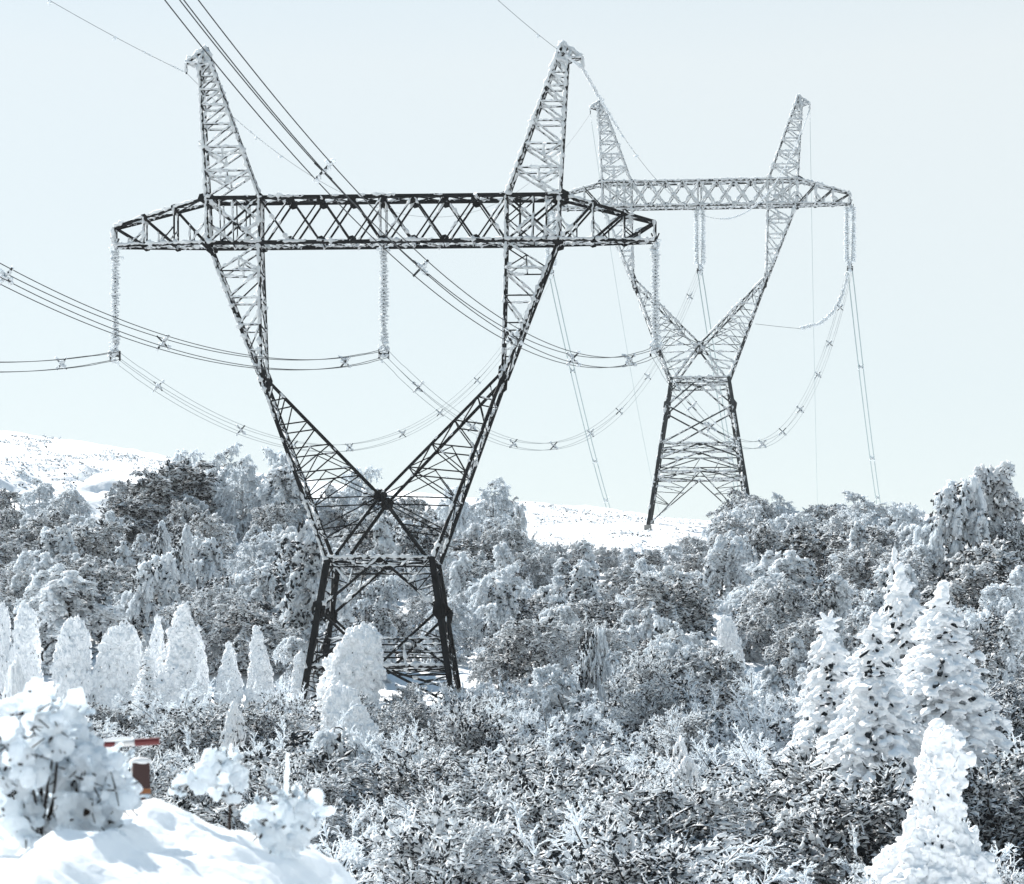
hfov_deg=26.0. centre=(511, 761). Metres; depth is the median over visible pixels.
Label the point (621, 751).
snowy shrub
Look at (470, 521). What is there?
frosted birch
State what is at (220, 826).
snowy shrub
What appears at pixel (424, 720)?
snowy shrub
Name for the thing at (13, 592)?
frosted tree
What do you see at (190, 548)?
weeping tree
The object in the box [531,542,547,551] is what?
frosted birch
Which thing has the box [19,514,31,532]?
weeping tree
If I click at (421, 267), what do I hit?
conductor bundle
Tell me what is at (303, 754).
snowy shrub
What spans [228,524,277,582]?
weeping tree
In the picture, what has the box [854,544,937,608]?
frosted birch
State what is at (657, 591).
frosted tree
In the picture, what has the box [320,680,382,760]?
caked conifer
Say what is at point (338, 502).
weeping tree
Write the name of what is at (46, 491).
frosted birch
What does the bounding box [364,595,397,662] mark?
weeping tree
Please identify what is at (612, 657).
frosted birch
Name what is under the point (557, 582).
frosted birch
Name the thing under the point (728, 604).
frosted birch
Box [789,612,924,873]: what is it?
snowy spruce
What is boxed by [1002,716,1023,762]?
snowy shrub
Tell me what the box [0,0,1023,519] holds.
sky
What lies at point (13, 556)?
frosted tree
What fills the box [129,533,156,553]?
snowy shrub
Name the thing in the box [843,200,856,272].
insulator string
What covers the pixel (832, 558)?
weeping tree
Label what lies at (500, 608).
weeping tree
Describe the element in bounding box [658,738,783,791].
snowy shrub
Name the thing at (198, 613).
frosted tree
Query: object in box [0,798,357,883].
snow bank
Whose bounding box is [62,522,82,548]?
weeping tree
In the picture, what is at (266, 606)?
snowy shrub
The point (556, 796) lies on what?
snowy shrub
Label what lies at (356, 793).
snowy shrub
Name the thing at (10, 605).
frosted birch
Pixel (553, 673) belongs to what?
frosted birch
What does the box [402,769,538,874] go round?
snowy shrub
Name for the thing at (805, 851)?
snowy shrub
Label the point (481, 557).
weeping tree
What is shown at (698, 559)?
frosted tree
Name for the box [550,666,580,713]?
snowy shrub
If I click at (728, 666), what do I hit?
frosted tree
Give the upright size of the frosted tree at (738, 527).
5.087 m
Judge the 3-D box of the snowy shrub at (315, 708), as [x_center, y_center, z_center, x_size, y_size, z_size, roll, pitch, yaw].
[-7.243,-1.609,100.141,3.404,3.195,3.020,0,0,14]
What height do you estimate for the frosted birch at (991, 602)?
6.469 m
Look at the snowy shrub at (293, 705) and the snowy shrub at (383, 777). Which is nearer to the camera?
the snowy shrub at (383, 777)
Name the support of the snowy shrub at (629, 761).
on the snowy hillside
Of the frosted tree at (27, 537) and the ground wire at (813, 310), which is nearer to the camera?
the frosted tree at (27, 537)
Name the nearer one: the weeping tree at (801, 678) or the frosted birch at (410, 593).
the weeping tree at (801, 678)
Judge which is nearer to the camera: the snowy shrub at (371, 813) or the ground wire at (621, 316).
the snowy shrub at (371, 813)
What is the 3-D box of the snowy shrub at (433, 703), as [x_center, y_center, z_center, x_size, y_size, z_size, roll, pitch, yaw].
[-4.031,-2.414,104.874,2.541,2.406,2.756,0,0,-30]
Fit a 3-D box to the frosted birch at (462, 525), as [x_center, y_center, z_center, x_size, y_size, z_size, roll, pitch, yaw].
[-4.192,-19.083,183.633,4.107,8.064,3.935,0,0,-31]
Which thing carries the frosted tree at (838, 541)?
on the snowy hillside
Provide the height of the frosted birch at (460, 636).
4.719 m
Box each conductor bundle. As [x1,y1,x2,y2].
[0,263,387,369]
[0,352,118,372]
[118,273,552,451]
[164,0,657,367]
[380,269,701,450]
[549,275,609,507]
[651,266,851,448]
[698,274,738,497]
[848,271,880,503]
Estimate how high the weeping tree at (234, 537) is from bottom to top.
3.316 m
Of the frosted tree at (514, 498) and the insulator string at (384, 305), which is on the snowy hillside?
the frosted tree at (514, 498)
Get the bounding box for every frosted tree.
[0,487,25,529]
[0,507,24,535]
[0,529,16,563]
[0,542,30,572]
[0,563,30,602]
[0,583,26,616]
[7,525,61,558]
[9,548,28,561]
[14,508,74,554]
[52,554,93,569]
[57,561,136,641]
[70,518,133,567]
[80,556,113,591]
[90,533,131,557]
[92,564,137,594]
[96,491,160,544]
[104,480,134,508]
[104,574,202,633]
[124,467,191,526]
[130,549,149,567]
[149,497,200,540]
[155,457,230,528]
[155,601,218,674]
[168,521,207,545]
[173,512,241,558]
[174,509,229,540]
[202,598,296,675]
[246,554,292,612]
[249,501,299,531]
[294,514,331,540]
[320,532,330,541]
[321,502,357,540]
[336,510,400,570]
[339,552,403,612]
[366,609,422,661]
[387,506,432,555]
[392,520,453,588]
[393,494,432,521]
[452,536,499,570]
[465,636,522,688]
[480,496,528,533]
[484,616,566,692]
[508,550,539,583]
[511,502,527,543]
[514,592,543,628]
[566,596,626,659]
[597,564,646,622]
[597,585,624,620]
[617,633,690,666]
[619,549,666,571]
[627,655,713,708]
[628,571,717,640]
[673,552,710,583]
[674,648,749,709]
[695,639,741,679]
[705,487,758,518]
[705,517,768,554]
[735,496,776,520]
[740,522,784,585]
[765,523,830,579]
[796,519,822,533]
[801,504,847,527]
[808,502,841,522]
[811,529,873,578]
[831,552,887,590]
[846,523,904,551]
[846,528,886,549]
[885,502,918,527]
[920,562,999,630]
[925,460,1023,585]
[945,534,1023,618]
[947,607,974,633]
[948,625,999,671]
[962,653,1002,686]
[983,515,1023,564]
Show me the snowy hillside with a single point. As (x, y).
(94, 487)
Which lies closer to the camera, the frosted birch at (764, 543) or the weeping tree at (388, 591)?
the weeping tree at (388, 591)
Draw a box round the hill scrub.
[0,434,710,559]
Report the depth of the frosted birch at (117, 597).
133.61 m
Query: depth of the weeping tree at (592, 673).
104.82 m
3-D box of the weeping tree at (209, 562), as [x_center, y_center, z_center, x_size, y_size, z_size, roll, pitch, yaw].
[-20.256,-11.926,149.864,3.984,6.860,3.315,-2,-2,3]
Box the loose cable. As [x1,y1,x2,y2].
[759,271,849,329]
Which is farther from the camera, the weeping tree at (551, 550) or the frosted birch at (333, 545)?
the weeping tree at (551, 550)
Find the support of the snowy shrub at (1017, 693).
on the snowy hillside
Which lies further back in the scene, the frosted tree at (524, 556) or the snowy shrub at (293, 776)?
the frosted tree at (524, 556)
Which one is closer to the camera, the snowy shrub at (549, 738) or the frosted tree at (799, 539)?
the snowy shrub at (549, 738)
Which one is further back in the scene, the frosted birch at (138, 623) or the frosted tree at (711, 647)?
the frosted birch at (138, 623)
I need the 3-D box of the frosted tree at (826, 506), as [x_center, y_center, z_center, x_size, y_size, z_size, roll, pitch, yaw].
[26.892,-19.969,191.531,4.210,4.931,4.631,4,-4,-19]
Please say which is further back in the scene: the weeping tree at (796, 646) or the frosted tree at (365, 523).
the frosted tree at (365, 523)
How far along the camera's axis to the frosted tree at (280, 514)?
176.93 m
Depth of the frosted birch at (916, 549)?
146.33 m
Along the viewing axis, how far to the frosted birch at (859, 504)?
185.52 m
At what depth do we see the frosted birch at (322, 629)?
124.84 m
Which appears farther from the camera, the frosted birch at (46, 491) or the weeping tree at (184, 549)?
the frosted birch at (46, 491)
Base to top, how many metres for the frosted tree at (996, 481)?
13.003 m
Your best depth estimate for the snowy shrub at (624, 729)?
92.74 m
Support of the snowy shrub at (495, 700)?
on the snowy hillside
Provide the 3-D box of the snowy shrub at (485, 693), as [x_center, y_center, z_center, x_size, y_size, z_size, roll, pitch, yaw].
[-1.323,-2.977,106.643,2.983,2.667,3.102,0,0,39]
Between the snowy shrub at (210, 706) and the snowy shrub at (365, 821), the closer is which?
the snowy shrub at (365, 821)
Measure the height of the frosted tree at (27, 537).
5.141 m
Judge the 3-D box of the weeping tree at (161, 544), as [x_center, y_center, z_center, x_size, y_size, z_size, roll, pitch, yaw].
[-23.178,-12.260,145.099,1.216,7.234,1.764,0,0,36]
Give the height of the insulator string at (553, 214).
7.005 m
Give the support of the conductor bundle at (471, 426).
hanging from the insulator string at (702, 240)
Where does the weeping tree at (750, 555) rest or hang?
on the snowy hillside
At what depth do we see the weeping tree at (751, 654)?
127.53 m
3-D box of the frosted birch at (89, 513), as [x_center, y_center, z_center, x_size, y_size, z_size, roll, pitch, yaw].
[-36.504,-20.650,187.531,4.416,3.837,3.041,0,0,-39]
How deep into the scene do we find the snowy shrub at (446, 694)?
105.72 m
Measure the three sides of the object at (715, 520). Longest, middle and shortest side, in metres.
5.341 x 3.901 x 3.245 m
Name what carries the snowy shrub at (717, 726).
on the snowy hillside
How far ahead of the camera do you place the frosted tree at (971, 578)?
134.41 m
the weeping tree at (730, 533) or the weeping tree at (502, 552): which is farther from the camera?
the weeping tree at (730, 533)
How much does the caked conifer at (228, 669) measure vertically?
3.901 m
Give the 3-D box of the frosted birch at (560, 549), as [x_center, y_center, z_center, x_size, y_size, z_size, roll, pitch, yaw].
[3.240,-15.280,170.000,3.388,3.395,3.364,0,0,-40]
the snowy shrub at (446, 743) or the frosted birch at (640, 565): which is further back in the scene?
the frosted birch at (640, 565)
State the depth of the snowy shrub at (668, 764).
78.25 m
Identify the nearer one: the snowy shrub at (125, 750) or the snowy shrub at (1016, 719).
the snowy shrub at (125, 750)
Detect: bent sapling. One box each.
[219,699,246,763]
[499,809,518,842]
[577,742,601,776]
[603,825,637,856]
[667,735,687,782]
[668,755,701,788]
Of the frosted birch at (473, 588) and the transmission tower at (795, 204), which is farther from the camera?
the transmission tower at (795, 204)
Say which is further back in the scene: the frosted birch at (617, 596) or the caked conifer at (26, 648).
the frosted birch at (617, 596)
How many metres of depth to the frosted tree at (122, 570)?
142.50 m
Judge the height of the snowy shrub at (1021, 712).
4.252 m
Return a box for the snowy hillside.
[0,431,1023,749]
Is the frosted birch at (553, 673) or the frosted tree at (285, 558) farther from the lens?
the frosted tree at (285, 558)
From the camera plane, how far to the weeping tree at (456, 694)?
112.14 m
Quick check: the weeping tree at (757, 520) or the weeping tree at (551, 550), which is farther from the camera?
the weeping tree at (757, 520)
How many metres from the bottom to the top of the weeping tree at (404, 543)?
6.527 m
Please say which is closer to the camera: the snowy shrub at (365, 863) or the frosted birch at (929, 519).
the snowy shrub at (365, 863)
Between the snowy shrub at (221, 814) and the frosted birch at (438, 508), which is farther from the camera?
the frosted birch at (438, 508)
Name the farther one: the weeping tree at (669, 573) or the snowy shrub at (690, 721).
the weeping tree at (669, 573)
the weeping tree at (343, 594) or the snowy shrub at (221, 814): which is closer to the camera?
the snowy shrub at (221, 814)
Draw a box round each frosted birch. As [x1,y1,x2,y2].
[0,594,18,616]
[2,561,27,570]
[12,562,93,648]
[17,477,60,519]
[35,488,91,523]
[42,505,75,522]
[64,496,97,526]
[67,514,85,525]
[70,517,93,555]
[91,587,148,641]
[91,591,141,640]
[96,510,125,539]
[137,545,172,568]
[168,448,207,493]
[181,494,210,522]
[181,579,249,656]
[204,441,246,524]
[204,608,245,667]
[212,454,270,539]
[226,532,274,595]
[237,550,276,584]
[239,445,298,536]
[260,618,305,674]
[266,524,285,536]
[269,591,308,626]
[271,635,322,693]
[314,485,355,525]
[318,624,341,653]
[323,537,339,552]
[324,540,338,563]
[340,465,396,516]
[349,509,394,552]
[390,591,453,640]
[394,561,430,605]
[407,541,476,595]
[418,590,489,661]
[425,547,501,607]
[433,502,475,520]
[437,484,476,542]
[459,477,528,536]
[459,520,486,543]
[459,566,532,647]
[473,629,525,672]
[479,518,536,576]
[493,559,537,613]
[511,603,581,682]
[515,534,538,574]
[520,547,567,592]
[525,663,598,730]
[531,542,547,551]
[537,585,567,604]
[542,541,576,571]
[549,575,571,600]
[549,612,637,695]
[568,537,594,564]
[574,641,633,702]
[590,543,623,578]
[615,570,658,620]
[617,547,642,576]
[627,614,709,673]
[631,557,658,572]
[653,544,683,571]
[655,561,682,583]
[666,533,713,570]
[703,500,776,545]
[714,561,804,645]
[735,572,821,667]
[737,505,778,525]
[741,529,770,561]
[757,612,852,679]
[764,491,799,525]
[766,511,816,559]
[795,584,857,647]
[815,509,871,559]
[822,490,890,528]
[826,536,903,584]
[835,587,883,650]
[837,499,883,529]
[848,644,865,680]
[851,615,888,654]
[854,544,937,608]
[887,501,926,538]
[891,521,909,546]
[898,541,947,606]
[924,516,936,526]
[948,583,1023,653]
[967,493,1017,552]
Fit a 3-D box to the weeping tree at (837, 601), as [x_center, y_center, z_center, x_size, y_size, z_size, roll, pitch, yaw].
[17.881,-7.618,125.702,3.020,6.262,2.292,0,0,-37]
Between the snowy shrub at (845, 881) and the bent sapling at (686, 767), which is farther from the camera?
the bent sapling at (686, 767)
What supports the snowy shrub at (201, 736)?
on the snowy hillside
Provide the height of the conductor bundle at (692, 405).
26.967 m
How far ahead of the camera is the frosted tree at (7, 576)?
143.89 m
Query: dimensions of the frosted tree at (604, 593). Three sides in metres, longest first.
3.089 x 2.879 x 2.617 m
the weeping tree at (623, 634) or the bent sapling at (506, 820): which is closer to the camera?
the bent sapling at (506, 820)
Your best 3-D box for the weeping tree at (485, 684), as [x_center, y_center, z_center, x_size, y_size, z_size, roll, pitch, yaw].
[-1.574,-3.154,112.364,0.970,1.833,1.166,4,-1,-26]
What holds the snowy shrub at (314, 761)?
on the snowy hillside
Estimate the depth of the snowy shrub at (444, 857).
51.19 m
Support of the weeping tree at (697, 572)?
on the snowy hillside
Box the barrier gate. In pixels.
[103,737,159,747]
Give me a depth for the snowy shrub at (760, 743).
87.88 m
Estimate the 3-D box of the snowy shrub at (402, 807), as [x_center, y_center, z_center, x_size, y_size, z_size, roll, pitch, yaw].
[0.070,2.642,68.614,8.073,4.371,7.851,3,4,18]
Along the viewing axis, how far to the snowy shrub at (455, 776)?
75.18 m
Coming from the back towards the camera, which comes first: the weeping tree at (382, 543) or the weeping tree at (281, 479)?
the weeping tree at (281, 479)
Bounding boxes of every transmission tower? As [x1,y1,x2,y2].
[110,40,656,707]
[549,94,851,530]
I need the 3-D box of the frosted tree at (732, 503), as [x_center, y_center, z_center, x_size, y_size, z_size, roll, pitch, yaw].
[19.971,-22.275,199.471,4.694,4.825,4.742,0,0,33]
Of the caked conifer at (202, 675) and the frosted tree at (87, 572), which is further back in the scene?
the frosted tree at (87, 572)
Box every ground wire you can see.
[47,0,185,72]
[205,91,588,216]
[498,0,583,68]
[581,69,809,219]
[590,114,658,509]
[810,134,817,504]
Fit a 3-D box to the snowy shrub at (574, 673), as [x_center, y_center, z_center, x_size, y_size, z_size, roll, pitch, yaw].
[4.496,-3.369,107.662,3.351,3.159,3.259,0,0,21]
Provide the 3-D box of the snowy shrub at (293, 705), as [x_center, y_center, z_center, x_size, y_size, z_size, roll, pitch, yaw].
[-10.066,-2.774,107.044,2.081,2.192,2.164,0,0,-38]
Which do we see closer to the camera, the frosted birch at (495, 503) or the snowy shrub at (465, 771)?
the snowy shrub at (465, 771)
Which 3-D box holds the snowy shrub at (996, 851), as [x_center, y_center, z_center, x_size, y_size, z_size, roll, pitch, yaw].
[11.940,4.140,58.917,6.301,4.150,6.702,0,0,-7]
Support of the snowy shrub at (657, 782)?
on the snowy hillside
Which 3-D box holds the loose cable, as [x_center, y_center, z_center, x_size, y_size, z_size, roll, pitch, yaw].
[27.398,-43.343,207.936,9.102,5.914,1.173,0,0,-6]
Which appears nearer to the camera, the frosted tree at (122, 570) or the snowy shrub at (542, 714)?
the snowy shrub at (542, 714)
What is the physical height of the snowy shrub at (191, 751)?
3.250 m
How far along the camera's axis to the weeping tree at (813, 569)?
141.21 m
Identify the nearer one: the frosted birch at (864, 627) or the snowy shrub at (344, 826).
the snowy shrub at (344, 826)
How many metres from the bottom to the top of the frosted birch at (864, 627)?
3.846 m
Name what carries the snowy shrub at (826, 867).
on the snowy hillside
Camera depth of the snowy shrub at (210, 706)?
99.29 m
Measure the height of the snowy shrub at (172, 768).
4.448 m
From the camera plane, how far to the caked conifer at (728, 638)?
120.56 m
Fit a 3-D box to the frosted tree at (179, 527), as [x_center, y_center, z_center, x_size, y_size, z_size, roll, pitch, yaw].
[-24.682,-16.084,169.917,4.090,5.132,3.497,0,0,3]
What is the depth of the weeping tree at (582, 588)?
135.43 m
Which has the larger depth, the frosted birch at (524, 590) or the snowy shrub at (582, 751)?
the frosted birch at (524, 590)
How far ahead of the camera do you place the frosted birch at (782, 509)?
198.12 m
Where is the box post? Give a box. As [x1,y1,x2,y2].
[129,757,151,800]
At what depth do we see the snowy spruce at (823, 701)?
75.56 m
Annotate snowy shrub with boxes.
[7,788,39,799]
[39,715,137,808]
[48,745,180,809]
[59,701,113,731]
[88,701,156,737]
[89,707,131,736]
[100,724,159,759]
[104,721,149,747]
[105,738,148,768]
[112,677,230,733]
[126,713,171,737]
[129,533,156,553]
[130,740,183,771]
[141,707,252,754]
[147,746,247,822]
[148,788,216,825]
[155,747,256,796]
[155,759,245,830]
[163,708,285,754]
[168,749,194,768]
[170,713,312,776]
[181,748,204,759]
[190,793,319,843]
[204,701,217,713]
[206,573,249,608]
[206,757,368,829]
[207,699,276,755]
[218,824,331,857]
[219,745,383,813]
[221,542,237,575]
[224,598,272,644]
[232,711,309,756]
[236,754,365,843]
[246,711,320,762]
[248,744,343,775]
[254,676,300,714]
[254,706,305,734]
[262,701,447,794]
[274,684,315,714]
[288,726,366,803]
[289,731,387,752]
[305,696,388,728]
[308,692,404,733]
[309,798,398,883]
[309,802,426,883]
[310,801,379,861]
[324,810,383,852]
[328,852,374,877]
[336,737,488,831]
[336,777,397,833]
[338,793,452,832]
[349,781,542,883]
[350,727,503,790]
[362,797,501,883]
[367,779,615,843]
[369,764,496,826]
[372,693,406,724]
[372,713,418,755]
[374,712,426,762]
[374,774,393,815]
[376,714,409,736]
[379,682,432,726]
[385,697,445,746]
[397,685,449,729]
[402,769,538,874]
[407,694,537,769]
[418,715,491,765]
[426,678,483,716]
[426,736,629,834]
[427,513,442,521]
[433,685,575,728]
[435,696,544,745]
[441,693,489,727]
[445,745,572,795]
[453,672,515,711]
[465,766,605,883]
[470,690,532,716]
[470,837,533,883]
[475,669,531,715]
[480,729,611,772]
[484,697,577,743]
[490,685,625,758]
[490,810,750,883]
[507,798,802,883]
[515,679,565,721]
[517,739,574,754]
[532,711,564,731]
[535,744,564,764]
[536,742,657,822]
[538,714,616,759]
[540,744,618,762]
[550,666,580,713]
[554,735,606,759]
[564,687,672,743]
[564,713,673,770]
[573,660,634,709]
[581,739,729,788]
[582,779,764,883]
[589,760,687,842]
[599,644,693,744]
[604,719,658,754]
[606,673,685,748]
[606,699,753,771]
[611,710,775,785]
[612,749,782,804]
[612,780,770,843]
[613,667,800,747]
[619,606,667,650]
[623,751,640,779]
[636,699,720,779]
[653,674,764,737]
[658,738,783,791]
[664,693,798,764]
[667,766,833,883]
[688,856,875,883]
[691,787,868,870]
[695,723,804,806]
[707,833,842,883]
[708,686,799,759]
[719,659,806,729]
[722,731,833,809]
[727,648,760,695]
[740,695,806,740]
[756,777,816,842]
[762,753,917,883]
[768,730,792,761]
[769,675,808,719]
[817,859,868,883]
[831,817,1023,883]
[837,876,874,883]
[838,777,873,861]
[850,841,1019,883]
[961,739,1023,873]
[963,654,1004,699]
[982,684,1023,748]
[986,668,1023,710]
[988,704,1023,735]
[996,849,1023,883]
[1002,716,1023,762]
[1013,840,1023,883]
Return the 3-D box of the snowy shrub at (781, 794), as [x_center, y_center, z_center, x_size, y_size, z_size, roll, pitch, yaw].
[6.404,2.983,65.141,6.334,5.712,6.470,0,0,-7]
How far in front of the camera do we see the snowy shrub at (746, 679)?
107.38 m
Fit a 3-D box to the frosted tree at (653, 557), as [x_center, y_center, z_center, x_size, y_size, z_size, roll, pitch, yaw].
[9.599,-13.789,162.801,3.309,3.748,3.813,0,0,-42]
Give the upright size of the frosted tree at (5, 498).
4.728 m
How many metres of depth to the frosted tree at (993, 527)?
147.55 m
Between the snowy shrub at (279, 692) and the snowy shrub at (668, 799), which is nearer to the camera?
the snowy shrub at (668, 799)
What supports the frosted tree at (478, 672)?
on the snowy hillside
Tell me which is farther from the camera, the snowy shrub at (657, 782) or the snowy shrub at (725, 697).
the snowy shrub at (725, 697)
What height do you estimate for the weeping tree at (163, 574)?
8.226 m
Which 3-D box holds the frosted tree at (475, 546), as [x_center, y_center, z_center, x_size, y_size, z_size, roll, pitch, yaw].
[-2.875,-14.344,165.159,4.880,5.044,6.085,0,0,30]
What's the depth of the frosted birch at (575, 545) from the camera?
170.72 m
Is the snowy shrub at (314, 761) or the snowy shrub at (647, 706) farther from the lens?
the snowy shrub at (647, 706)
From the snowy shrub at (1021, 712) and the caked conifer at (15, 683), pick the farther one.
the snowy shrub at (1021, 712)
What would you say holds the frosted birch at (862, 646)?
on the snowy hillside
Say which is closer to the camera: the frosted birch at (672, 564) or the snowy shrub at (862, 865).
the snowy shrub at (862, 865)
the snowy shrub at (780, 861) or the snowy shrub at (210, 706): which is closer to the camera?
the snowy shrub at (780, 861)
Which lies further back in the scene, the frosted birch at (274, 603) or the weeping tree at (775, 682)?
the frosted birch at (274, 603)
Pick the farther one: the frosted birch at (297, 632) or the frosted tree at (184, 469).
the frosted tree at (184, 469)
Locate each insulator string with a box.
[107,238,123,364]
[376,243,389,362]
[544,205,557,278]
[649,233,662,356]
[693,206,706,274]
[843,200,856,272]
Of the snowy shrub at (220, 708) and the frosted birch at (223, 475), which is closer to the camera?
the snowy shrub at (220, 708)
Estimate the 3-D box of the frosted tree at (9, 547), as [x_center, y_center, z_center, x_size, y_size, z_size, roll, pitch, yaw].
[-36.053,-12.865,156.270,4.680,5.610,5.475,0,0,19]
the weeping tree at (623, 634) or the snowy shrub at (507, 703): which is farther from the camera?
the weeping tree at (623, 634)
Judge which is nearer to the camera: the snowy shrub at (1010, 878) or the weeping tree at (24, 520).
the snowy shrub at (1010, 878)
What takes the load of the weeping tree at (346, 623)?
on the snowy hillside
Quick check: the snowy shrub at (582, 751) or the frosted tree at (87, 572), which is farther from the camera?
the frosted tree at (87, 572)
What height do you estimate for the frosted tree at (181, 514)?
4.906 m
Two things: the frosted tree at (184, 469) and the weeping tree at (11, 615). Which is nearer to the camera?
the weeping tree at (11, 615)
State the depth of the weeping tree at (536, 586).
163.12 m
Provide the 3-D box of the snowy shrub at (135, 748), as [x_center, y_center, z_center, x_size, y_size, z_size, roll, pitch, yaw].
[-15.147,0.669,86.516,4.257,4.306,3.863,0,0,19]
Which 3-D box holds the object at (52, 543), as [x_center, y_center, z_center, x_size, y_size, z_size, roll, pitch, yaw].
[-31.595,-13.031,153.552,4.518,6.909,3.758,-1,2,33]
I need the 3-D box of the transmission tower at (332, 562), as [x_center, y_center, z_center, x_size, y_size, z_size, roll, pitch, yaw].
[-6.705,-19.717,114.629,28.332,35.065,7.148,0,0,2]
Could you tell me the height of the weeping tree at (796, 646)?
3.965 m
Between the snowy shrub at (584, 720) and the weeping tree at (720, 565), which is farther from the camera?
the weeping tree at (720, 565)
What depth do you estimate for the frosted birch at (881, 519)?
179.51 m
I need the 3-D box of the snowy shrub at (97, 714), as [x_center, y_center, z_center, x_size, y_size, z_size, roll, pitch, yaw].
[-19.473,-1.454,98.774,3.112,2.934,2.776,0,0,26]
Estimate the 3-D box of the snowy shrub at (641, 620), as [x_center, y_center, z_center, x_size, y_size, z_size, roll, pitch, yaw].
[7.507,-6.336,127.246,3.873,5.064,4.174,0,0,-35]
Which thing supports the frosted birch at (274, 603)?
on the snowy hillside
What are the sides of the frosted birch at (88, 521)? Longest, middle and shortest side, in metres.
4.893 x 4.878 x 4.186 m
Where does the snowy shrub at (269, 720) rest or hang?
on the snowy hillside
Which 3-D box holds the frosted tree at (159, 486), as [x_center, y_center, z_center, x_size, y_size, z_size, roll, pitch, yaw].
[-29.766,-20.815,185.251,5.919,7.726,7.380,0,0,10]
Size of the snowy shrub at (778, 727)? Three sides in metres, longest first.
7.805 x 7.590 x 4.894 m
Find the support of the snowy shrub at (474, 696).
on the snowy hillside
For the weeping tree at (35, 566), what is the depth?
136.91 m
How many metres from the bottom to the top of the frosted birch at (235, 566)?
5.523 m
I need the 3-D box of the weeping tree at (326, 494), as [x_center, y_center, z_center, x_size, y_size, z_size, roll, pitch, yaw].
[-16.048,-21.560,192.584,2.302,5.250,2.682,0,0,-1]
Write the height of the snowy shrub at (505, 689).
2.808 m
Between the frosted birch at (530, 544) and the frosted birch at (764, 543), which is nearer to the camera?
the frosted birch at (764, 543)
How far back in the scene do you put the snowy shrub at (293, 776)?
73.80 m
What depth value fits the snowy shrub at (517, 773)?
70.61 m
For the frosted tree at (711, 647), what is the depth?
113.82 m
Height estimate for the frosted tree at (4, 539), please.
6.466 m
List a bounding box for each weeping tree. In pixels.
[8,612,16,643]
[10,550,59,604]
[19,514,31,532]
[23,570,127,675]
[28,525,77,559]
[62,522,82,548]
[62,552,80,565]
[101,487,121,516]
[109,540,136,587]
[120,552,180,668]
[149,520,170,560]
[171,523,192,601]
[171,541,197,601]
[173,536,202,595]
[191,537,233,598]
[226,530,237,545]
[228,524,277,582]
[238,561,292,622]
[246,463,321,531]
[268,519,354,666]
[268,526,309,563]
[275,532,326,577]
[318,483,334,511]
[327,498,345,526]
[329,568,348,598]
[333,542,359,602]
[337,606,359,632]
[349,580,379,624]
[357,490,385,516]
[357,516,401,593]
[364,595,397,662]
[372,575,400,629]
[381,640,392,683]
[391,518,417,533]
[392,519,426,597]
[420,625,442,672]
[438,681,458,706]
[439,550,479,629]
[451,531,458,546]
[461,523,485,542]
[468,574,521,664]
[473,682,489,698]
[476,550,490,577]
[482,517,503,542]
[486,541,519,586]
[519,577,533,597]
[525,588,589,675]
[530,550,552,588]
[547,546,557,572]
[553,557,577,594]
[559,565,609,624]
[569,560,599,591]
[570,542,600,581]
[575,623,611,729]
[608,630,636,664]
[617,584,652,630]
[637,565,709,641]
[677,570,704,607]
[687,598,714,641]
[694,534,751,612]
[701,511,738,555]
[716,535,765,605]
[722,530,737,539]
[730,602,773,662]
[747,515,767,553]
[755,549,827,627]
[757,665,795,711]
[774,632,807,693]
[781,524,795,557]
[796,557,831,619]
[796,636,848,691]
[809,572,854,639]
[815,553,842,579]
[846,521,880,579]
[847,563,923,649]
[898,524,936,589]
[912,475,990,594]
[977,609,1023,686]
[983,565,1023,652]
[1008,640,1023,686]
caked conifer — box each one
[0,600,11,692]
[2,655,25,699]
[5,602,43,682]
[49,614,93,707]
[89,621,143,714]
[149,614,164,682]
[153,604,207,711]
[194,624,211,702]
[214,641,243,705]
[243,625,275,708]
[291,651,312,699]
[315,621,386,725]
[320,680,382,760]
[716,614,744,681]
[864,718,1001,883]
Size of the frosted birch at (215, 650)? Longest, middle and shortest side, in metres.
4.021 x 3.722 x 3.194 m
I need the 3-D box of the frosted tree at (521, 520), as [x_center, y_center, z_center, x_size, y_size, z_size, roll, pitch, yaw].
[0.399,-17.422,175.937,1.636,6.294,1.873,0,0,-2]
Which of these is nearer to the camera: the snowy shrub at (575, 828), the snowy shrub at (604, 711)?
the snowy shrub at (575, 828)
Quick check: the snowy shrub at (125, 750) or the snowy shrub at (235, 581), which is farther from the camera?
the snowy shrub at (235, 581)
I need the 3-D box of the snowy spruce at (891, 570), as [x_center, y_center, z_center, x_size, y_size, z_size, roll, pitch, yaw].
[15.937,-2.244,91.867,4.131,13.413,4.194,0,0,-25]
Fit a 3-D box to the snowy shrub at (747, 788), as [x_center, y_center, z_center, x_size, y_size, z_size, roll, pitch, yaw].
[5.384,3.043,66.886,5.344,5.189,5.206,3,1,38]
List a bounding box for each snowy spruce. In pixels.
[130,646,164,735]
[770,610,853,786]
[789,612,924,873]
[859,561,930,711]
[878,546,899,626]
[895,580,1023,872]
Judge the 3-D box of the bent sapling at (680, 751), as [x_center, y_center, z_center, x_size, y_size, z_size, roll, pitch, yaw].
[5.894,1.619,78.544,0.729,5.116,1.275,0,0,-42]
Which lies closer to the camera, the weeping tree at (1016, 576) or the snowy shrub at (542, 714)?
the snowy shrub at (542, 714)
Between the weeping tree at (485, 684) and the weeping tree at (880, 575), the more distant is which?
the weeping tree at (880, 575)
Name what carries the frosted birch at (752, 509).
on the snowy hillside
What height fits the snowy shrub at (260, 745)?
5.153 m
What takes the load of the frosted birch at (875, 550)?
on the snowy hillside
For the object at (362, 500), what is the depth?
188.18 m
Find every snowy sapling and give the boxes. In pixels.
[0,677,149,848]
[168,743,250,830]
[240,753,335,858]
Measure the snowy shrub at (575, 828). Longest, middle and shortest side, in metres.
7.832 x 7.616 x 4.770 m

